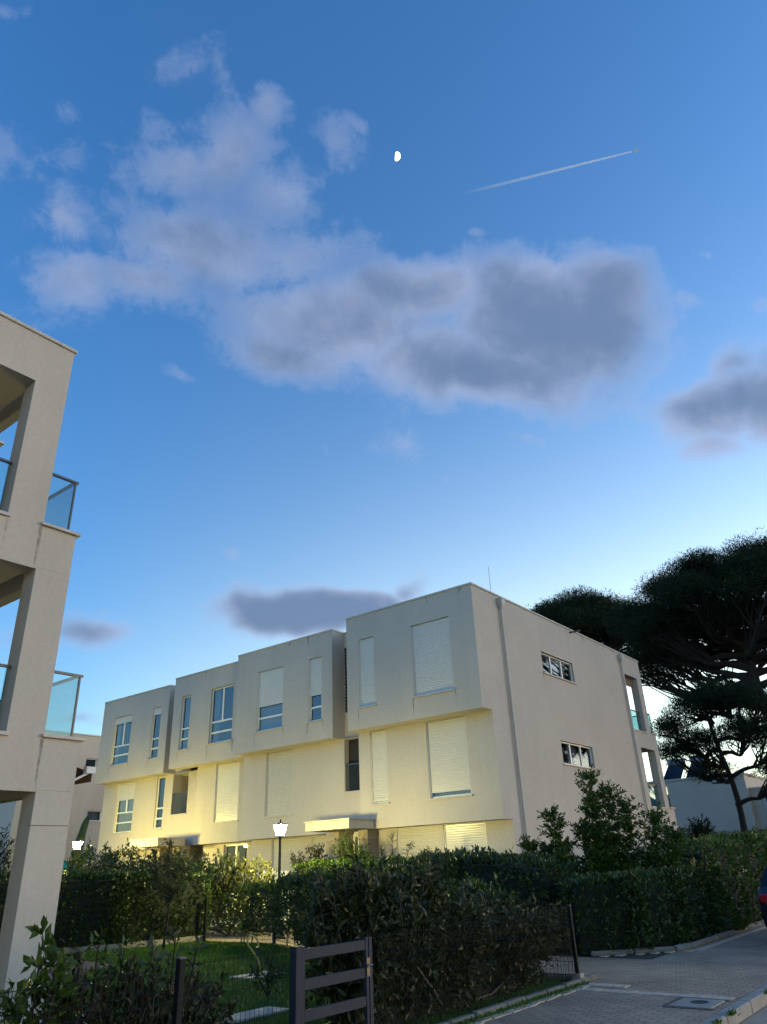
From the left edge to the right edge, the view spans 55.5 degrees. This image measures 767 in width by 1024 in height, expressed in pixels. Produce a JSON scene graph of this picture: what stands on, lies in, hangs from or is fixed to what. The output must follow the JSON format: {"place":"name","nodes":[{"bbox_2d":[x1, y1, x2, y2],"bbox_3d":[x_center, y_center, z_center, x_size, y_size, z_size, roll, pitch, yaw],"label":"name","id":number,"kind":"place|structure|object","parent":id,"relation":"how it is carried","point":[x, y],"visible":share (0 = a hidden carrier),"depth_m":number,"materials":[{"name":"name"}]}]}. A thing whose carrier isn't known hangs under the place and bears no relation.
{"place":"outdoors","nodes":[
{"label":"outdoors","id":0,"kind":"place"},
{"bbox_2d":[0,730,106,880],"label":"apartment building","id":1,"kind":"structure","parent":0,"point":[87,798],"depth_m":43.45,"materials":[{"name":"paint"}]},
{"bbox_2d":[85,758,96,770],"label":"window","id":2,"kind":"structure","parent":1,"relation":"in","point":[89,762],"depth_m":45.49,"materials":[{"name":"grey glass"}]},
{"bbox_2d":[87,810,101,821],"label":"window","id":3,"kind":"structure","parent":1,"relation":"in","point":[94,816],"depth_m":44.07,"materials":[{"name":"grey glass"}]},
{"bbox_2d":[201,930,299,945],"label":"path","id":4,"kind":"structure","parent":0,"point":[237,936],"depth_m":19.70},
{"bbox_2d":[72,838,83,866],"bbox_3d":[-11.815,14.052,27.727,0.300,3.060,0.300,-21,-31,33],"label":"street lantern","id":5,"kind":"object","parent":4,"relation":"on","point":[77,844],"visible":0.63,"depth_m":28.20,"materials":[{"name":"glass"}]},
{"bbox_2d":[273,819,287,938],"bbox_3d":[-2.824,9.889,19.760,0.300,2.900,0.300,-21,-31,33],"label":"street lantern","id":6,"kind":"object","parent":4,"relation":"on","point":[280,828],"visible":0.67,"depth_m":20.15,"materials":[{"name":"glass"}]},
{"bbox_2d":[46,940,564,1023],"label":"lawn","id":7,"kind":"structure","parent":0,"point":[430,1018],"depth_m":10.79,"materials":[{"name":"green plant"}]},
{"bbox_2d":[0,915,88,1023],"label":"shrub","id":8,"kind":"object","parent":7,"relation":"on","point":[42,976],"visible":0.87,"depth_m":5.34,"materials":[{"name":"green plant"}]},
{"bbox_2d":[48,960,108,982],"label":"patio","id":9,"kind":"structure","parent":7,"relation":"on","point":[89,963],"depth_m":14.86,"materials":[{"name":"concrete"}]},
{"bbox_2d":[80,926,130,1022],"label":"shrub","id":10,"kind":"object","parent":7,"relation":"on","point":[92,971],"visible":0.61,"depth_m":5.90,"materials":[{"name":"green plant"}]},
{"bbox_2d":[57,935,202,953],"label":"lawn kerb","id":11,"kind":"structure","parent":7,"relation":"on","point":[134,944],"depth_m":18.18,"materials":[{"name":"concrete"}]},
{"bbox_2d":[23,946,239,1023],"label":"shrub","id":12,"kind":"object","parent":7,"relation":"on","point":[140,1001],"visible":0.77,"depth_m":5.83,"materials":[{"name":"green plant"}]},
{"bbox_2d":[145,838,195,949],"bbox_3d":[-5.405,9.427,18.120,0.930,2.500,1.513,-14,-28,22],"label":"olive tree","id":13,"kind":"object","parent":7,"relation":"on","point":[168,883],"visible":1,"depth_m":18.24,"materials":[{"name":"green plant"}]},
{"bbox_2d":[138,924,209,1023],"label":"shrub","id":14,"kind":"object","parent":7,"relation":"on","point":[162,955],"visible":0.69,"depth_m":6.08,"materials":[{"name":"green plant"}]},
{"bbox_2d":[222,1006,287,1022],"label":"concrete slab","id":15,"kind":"structure","parent":7,"relation":"on","point":[250,1013],"depth_m":9.00,"materials":[{"name":"grey concrete"}]},
{"bbox_2d":[230,971,285,979],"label":"concrete slab","id":16,"kind":"structure","parent":7,"relation":"on","point":[250,978],"depth_m":12.36,"materials":[{"name":"grey concrete"}]},
{"bbox_2d":[247,935,260,969],"bbox_3d":[-2.251,7.649,12.592,0.106,0.621,0.347,-21,-31,33],"label":"garden hose","id":17,"kind":"object","parent":16,"relation":"on","point":[257,949],"visible":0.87,"depth_m":12.63,"materials":[{"name":"rubber"}]},
{"bbox_2d":[248,953,286,995],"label":"shrub","id":18,"kind":"object","parent":7,"relation":"on","point":[256,971],"visible":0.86,"depth_m":10.42,"materials":[{"name":"green plant"}]},
{"bbox_2d":[217,866,522,949],"bbox_3d":[-1.144,8.123,14.853,1.668,1.669,10.771,13,-30,-29],"label":"hedge","id":19,"kind":"object","parent":7,"relation":"on","point":[273,894],"visible":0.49,"depth_m":16.00,"materials":[{"name":"green plant"}]},
{"bbox_2d":[203,896,572,975],"bbox_3d":[-1.104,8.593,15.139,1.038,1.062,12.527,14,-30,-30],"label":"wire fence","id":20,"kind":"object","parent":7,"relation":"on","point":[215,920],"visible":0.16,"depth_m":18.50,"materials":[{"name":"metal"}]},
{"bbox_2d":[0,0,766,781],"label":"sky","id":21,"kind":"structure","parent":0,"point":[320,378],"materials":[{"name":"blue"}]},
{"bbox_2d":[395,152,399,160],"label":"moon","id":22,"kind":"object","parent":21,"relation":"in","point":[397,156],"visible":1,"depth_m":2953.73,"materials":[{"name":"white"}]},
{"bbox_2d":[202,927,669,981],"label":"plots","id":23,"kind":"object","parent":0,"point":[646,956],"depth_m":13.14,"materials":[{"name":"soil"}]},
{"bbox_2d":[0,823,15,882],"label":"shrub","id":24,"kind":"object","parent":23,"relation":"on","point":[4,859],"visible":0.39,"depth_m":20.77,"materials":[{"name":"green plant"}]},
{"bbox_2d":[0,311,95,1023],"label":"apartment building","id":25,"kind":"structure","parent":23,"relation":"on","point":[41,774],"depth_m":10.33,"materials":[{"name":"paint"}]},
{"bbox_2d":[64,814,93,881],"bbox_3d":[-16.553,18.846,39.229,0.309,4.850,1.898,-21,-31,33],"label":"banana plant","id":26,"kind":"object","parent":23,"relation":"on","point":[82,831],"visible":0.25,"depth_m":39.89,"materials":[{"name":"green plant"}]},
{"bbox_2d":[0,866,213,949],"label":"hedge","id":27,"kind":"object","parent":23,"relation":"on","point":[134,910],"visible":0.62,"depth_m":18.53,"materials":[{"name":"green plant"}]},
{"bbox_2d":[61,837,188,881],"bbox_3d":[-10.116,12.802,25.135,9.991,3.029,2.176,-21,-31,33],"label":"shrub","id":28,"kind":"object","parent":23,"relation":"on","point":[111,861],"visible":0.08,"depth_m":24.69,"materials":[{"name":"green plant"}]},
{"bbox_2d":[119,848,240,928],"bbox_3d":[-6.220,11.611,22.310,5.233,2.332,2.142,-21,-31,33],"label":"shrub","id":29,"kind":"object","parent":23,"relation":"on","point":[201,863],"visible":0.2,"depth_m":21.53,"materials":[{"name":"green plant"}]},
{"bbox_2d":[201,853,277,936],"bbox_3d":[-4.508,11.119,21.241,3.956,2.215,1.958,-21,-31,33],"label":"shrub","id":30,"kind":"object","parent":23,"relation":"on","point":[251,873],"visible":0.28,"depth_m":20.96,"materials":[{"name":"green plant"}]},
{"bbox_2d":[211,870,289,927],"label":"garden wall","id":31,"kind":"structure","parent":23,"relation":"on","point":[286,872],"depth_m":23.85,"materials":[{"name":"white paint"}]},
{"bbox_2d":[290,843,327,872],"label":"shrub","id":32,"kind":"object","parent":23,"relation":"on","point":[318,852],"visible":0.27,"depth_m":22.79,"materials":[{"name":"green plant"}]},
{"bbox_2d":[328,830,378,867],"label":"shrub","id":33,"kind":"object","parent":23,"relation":"on","point":[349,846],"visible":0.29,"depth_m":21.90,"materials":[{"name":"green plant"}]},
{"bbox_2d":[95,568,678,920],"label":"apartment building","id":34,"kind":"structure","parent":23,"relation":"on","point":[466,715],"depth_m":25.77,"materials":[{"name":"paint"}]},
{"bbox_2d":[108,714,131,766],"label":"window","id":35,"kind":"structure","parent":34,"relation":"in","point":[122,730],"depth_m":35.65,"materials":[{"name":"blue glass"}]},
{"bbox_2d":[112,781,135,833],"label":"window","id":36,"kind":"structure","parent":34,"relation":"in","point":[126,791],"depth_m":34.27,"materials":[{"name":"white glass"}]},
{"bbox_2d":[146,706,161,759],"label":"window","id":37,"kind":"structure","parent":34,"relation":"in","point":[154,740],"depth_m":34.00,"materials":[{"name":"blue glass"}]},
{"bbox_2d":[151,775,165,829],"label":"window","id":38,"kind":"structure","parent":34,"relation":"in","point":[161,785],"depth_m":33.10,"materials":[{"name":"blue glass"}]},
{"bbox_2d":[176,694,191,751],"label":"window","id":39,"kind":"structure","parent":34,"relation":"in","point":[187,700],"depth_m":31.85,"materials":[{"name":"blue glass"}]},
{"bbox_2d":[206,683,233,744],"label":"window","id":40,"kind":"structure","parent":34,"relation":"in","point":[222,700],"depth_m":30.99,"materials":[{"name":"blue glass"}]},
{"bbox_2d":[211,761,239,823],"bbox_3d":[-6.285,11.281,29.378,1.530,2.253,0.189,-21,-31,33],"label":"window","id":41,"kind":"structure","parent":34,"relation":"in","point":[227,779],"depth_m":29.39,"materials":[{"name":"white plastic"}]},
{"bbox_2d":[223,843,246,871],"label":"window","id":42,"kind":"structure","parent":34,"relation":"in","point":[241,848],"depth_m":29.64,"materials":[{"name":"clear glass"}]},
{"bbox_2d":[254,665,283,733],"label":"window","id":43,"kind":"structure","parent":34,"relation":"in","point":[270,682],"depth_m":28.00,"materials":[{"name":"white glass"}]},
{"bbox_2d":[262,749,292,817],"bbox_3d":[-3.858,10.035,26.990,1.520,2.283,0.189,-21,-31,33],"label":"window","id":44,"kind":"structure","parent":34,"relation":"in","point":[278,792],"depth_m":26.99,"materials":[{"name":"white plastic"}]},
{"bbox_2d":[271,837,300,905],"bbox_3d":[-3.511,12.924,26.139,1.510,2.246,0.082,-21,-31,33],"label":"window","id":45,"kind":"structure","parent":34,"relation":"in","point":[288,845],"depth_m":26.43,"materials":[{"name":"white glass"}]},
{"bbox_2d":[306,656,322,722],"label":"window","id":46,"kind":"structure","parent":34,"relation":"in","point":[315,665],"depth_m":26.86,"materials":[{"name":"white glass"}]},
{"bbox_2d":[310,835,325,867],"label":"window","id":47,"kind":"structure","parent":34,"relation":"in","point":[315,840],"depth_m":25.67,"materials":[{"name":"white glass"}]},
{"bbox_2d":[353,832,358,849],"bbox_3d":[-0.601,11.783,23.598,0.860,2.680,0.153,-21,-31,33],"label":"entrance door","id":48,"kind":"structure","parent":34,"relation":"in","point":[356,834],"depth_m":24.26,"materials":[{"name":"paint"}]},
{"bbox_2d":[357,635,376,708],"bbox_3d":[-0.542,5.395,24.600,0.790,2.363,0.189,-21,-31,33],"label":"window","id":49,"kind":"structure","parent":34,"relation":"in","point":[366,648],"depth_m":24.61,"materials":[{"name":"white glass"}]},
{"bbox_2d":[370,729,389,804],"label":"window","id":50,"kind":"structure","parent":34,"relation":"in","point":[378,739],"depth_m":23.71,"materials":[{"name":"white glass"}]},
{"bbox_2d":[395,826,438,865],"bbox_3d":[1.075,10.847,22.264,1.660,2.246,0.082,-21,-31,33],"label":"window","id":51,"kind":"structure","parent":34,"relation":"in","point":[428,835],"depth_m":22.62,"materials":[{"name":"white glass"}]},
{"bbox_2d":[411,615,455,697],"bbox_3d":[1.548,4.599,23.143,1.610,2.363,0.189,-21,-31,33],"label":"window","id":52,"kind":"structure","parent":34,"relation":"in","point":[431,647],"depth_m":23.14,"materials":[{"name":"white plastic"}]},
{"bbox_2d":[425,715,472,799],"bbox_3d":[2.022,7.511,22.286,1.590,2.303,0.324,-21,-31,33],"label":"window","id":53,"kind":"structure","parent":34,"relation":"in","point":[449,773],"depth_m":22.24,"materials":[{"name":"white plastic"}]},
{"bbox_2d":[444,821,487,853],"bbox_3d":[2.456,10.302,21.309,1.550,2.246,0.082,-21,-31,33],"label":"window","id":54,"kind":"structure","parent":34,"relation":"in","point":[458,835],"depth_m":21.66,"materials":[{"name":"white glass"}]},
{"bbox_2d":[540,650,576,684],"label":"window","id":55,"kind":"structure","parent":34,"relation":"in","point":[554,667],"depth_m":26.80,"materials":[{"name":"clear glass"}]},
{"bbox_2d":[561,740,597,769],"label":"window","id":56,"kind":"structure","parent":34,"relation":"in","point":[574,755],"depth_m":25.93,"materials":[{"name":"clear glass"}]},
{"bbox_2d":[291,849,542,930],"bbox_3d":[0.779,10.113,19.498,8.538,2.011,1.571,-23,-33,36],"label":"hedge","id":57,"kind":"object","parent":23,"relation":"on","point":[329,862],"visible":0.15,"depth_m":20.77,"materials":[{"name":"green plant"}]},
{"bbox_2d":[379,833,431,866],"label":"shrub","id":58,"kind":"object","parent":57,"relation":"on","point":[381,852],"visible":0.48,"depth_m":20.74,"materials":[{"name":"green plant"}]},
{"bbox_2d":[295,851,568,1023],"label":"hedge","id":59,"kind":"object","parent":23,"relation":"on","point":[364,908],"visible":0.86,"depth_m":8.55,"materials":[{"name":"green plant"}]},
{"bbox_2d":[410,843,579,952],"bbox_3d":[2.154,8.406,16.124,2.073,2.012,5.338,11,-29,-25],"label":"hedge","id":60,"kind":"object","parent":23,"relation":"on","point":[526,881],"visible":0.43,"depth_m":14.99,"materials":[{"name":"green plant"}]},
{"bbox_2d":[525,584,637,652],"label":"stone pine","id":61,"kind":"object","parent":23,"relation":"on","point":[584,611],"visible":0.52,"depth_m":56.65,"materials":[{"name":"green plant"}]},
{"bbox_2d":[516,763,693,884],"bbox_3d":[4.860,7.542,16.412,4.161,3.631,1.643,-21,-31,33],"label":"pomegranate tree","id":62,"kind":"object","parent":23,"relation":"on","point":[604,847],"visible":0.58,"depth_m":16.34,"materials":[{"name":"green plant"}]},
{"bbox_2d":[552,854,728,954],"bbox_3d":[5.375,7.838,14.785,4.910,1.647,1.833,15,-31,-32],"label":"hedge","id":63,"kind":"object","parent":23,"relation":"on","point":[647,907],"visible":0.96,"depth_m":13.84,"materials":[{"name":"green plant"}]},
{"bbox_2d":[596,528,766,723],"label":"stone pine","id":64,"kind":"object","parent":23,"relation":"on","point":[675,629],"visible":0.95,"depth_m":42.10,"materials":[{"name":"green plant"}]},
{"bbox_2d":[682,813,715,839],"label":"shrub","id":65,"kind":"object","parent":23,"relation":"on","point":[698,829],"visible":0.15,"depth_m":36.19,"materials":[{"name":"green plant"}]},
{"bbox_2d":[647,772,766,850],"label":"villa","id":66,"kind":"object","parent":23,"relation":"on","point":[715,805],"visible":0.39,"depth_m":53.40,"materials":[{"name":"paint"}]},
{"bbox_2d":[664,759,688,779],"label":"solar heater","id":67,"kind":"object","parent":66,"relation":"on","point":[675,772],"visible":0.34,"depth_m":57.39,"materials":[{"name":"glass"}]},
{"bbox_2d":[686,757,709,777],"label":"solar heater","id":68,"kind":"object","parent":66,"relation":"on","point":[689,776],"visible":0.1,"depth_m":56.72,"materials":[{"name":"glass"}]},
{"bbox_2d":[649,673,766,832],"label":"stone pine","id":69,"kind":"object","parent":23,"relation":"on","point":[721,697],"visible":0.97,"depth_m":36.03,"materials":[{"name":"green plant"}]},
{"bbox_2d":[656,826,766,933],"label":"hedge","id":70,"kind":"object","parent":23,"relation":"on","point":[738,859],"visible":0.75,"depth_m":17.00,"materials":[{"name":"green plant"}]},
{"bbox_2d":[468,925,766,1023],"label":"pavement","id":71,"kind":"structure","parent":0,"point":[736,968],"depth_m":9.97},
{"bbox_2d":[0,950,287,1023],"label":"wire fence","id":72,"kind":"object","parent":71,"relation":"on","point":[178,989],"visible":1,"depth_m":5.69,"materials":[{"name":"metal"}]},
{"bbox_2d":[289,936,373,1023],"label":"garden gate","id":73,"kind":"structure","parent":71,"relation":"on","point":[300,984],"depth_m":6.88,"materials":[{"name":"metal"}]},
{"bbox_2d":[378,905,583,1023],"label":"wire fence","id":74,"kind":"object","parent":71,"relation":"on","point":[576,974],"visible":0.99,"depth_m":8.88,"materials":[{"name":"metal"}]},
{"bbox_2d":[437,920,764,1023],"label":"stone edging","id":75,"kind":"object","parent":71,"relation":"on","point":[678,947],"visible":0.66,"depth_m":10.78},
{"bbox_2d":[452,980,766,1023],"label":"weeds","id":76,"kind":"object","parent":71,"relation":"on","point":[573,986],"visible":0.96,"depth_m":8.73,"materials":[{"name":"green plant"}]},
{"bbox_2d":[469,925,766,1023],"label":"pavement border","id":77,"kind":"object","parent":71,"relation":"on","point":[553,996],"visible":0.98,"depth_m":9.53,"materials":[{"name":"grey concrete"}]},
{"bbox_2d":[662,997,730,1010],"bbox_3d":[3.700,5.811,8.631,0.600,0.023,0.710,-21,-31,33],"label":"drain cover","id":78,"kind":"object","parent":71,"relation":"on","point":[696,1003],"visible":1,"depth_m":8.59,"materials":[{"name":"concrete"}]},
{"bbox_2d":[758,865,766,926],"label":"parked car","id":79,"kind":"object","parent":71,"relation":"on","point":[762,893],"visible":1,"depth_m":13.74,"materials":[{"name":"paint"}]},
{"bbox_2d":[740,1006,766,1023],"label":"road","id":80,"kind":"structure","parent":0,"point":[759,1017],"depth_m":8.36,"materials":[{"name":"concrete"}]},
{"label":"ground","id":81,"kind":"structure","parent":0,"visible":0},
{"bbox_2d":[698,984,766,1023],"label":"kerb","id":82,"kind":"structure","parent":81,"relation":"on","point":[750,1004],"depth_m":8.46,"materials":[{"name":"concrete"}]}
]}

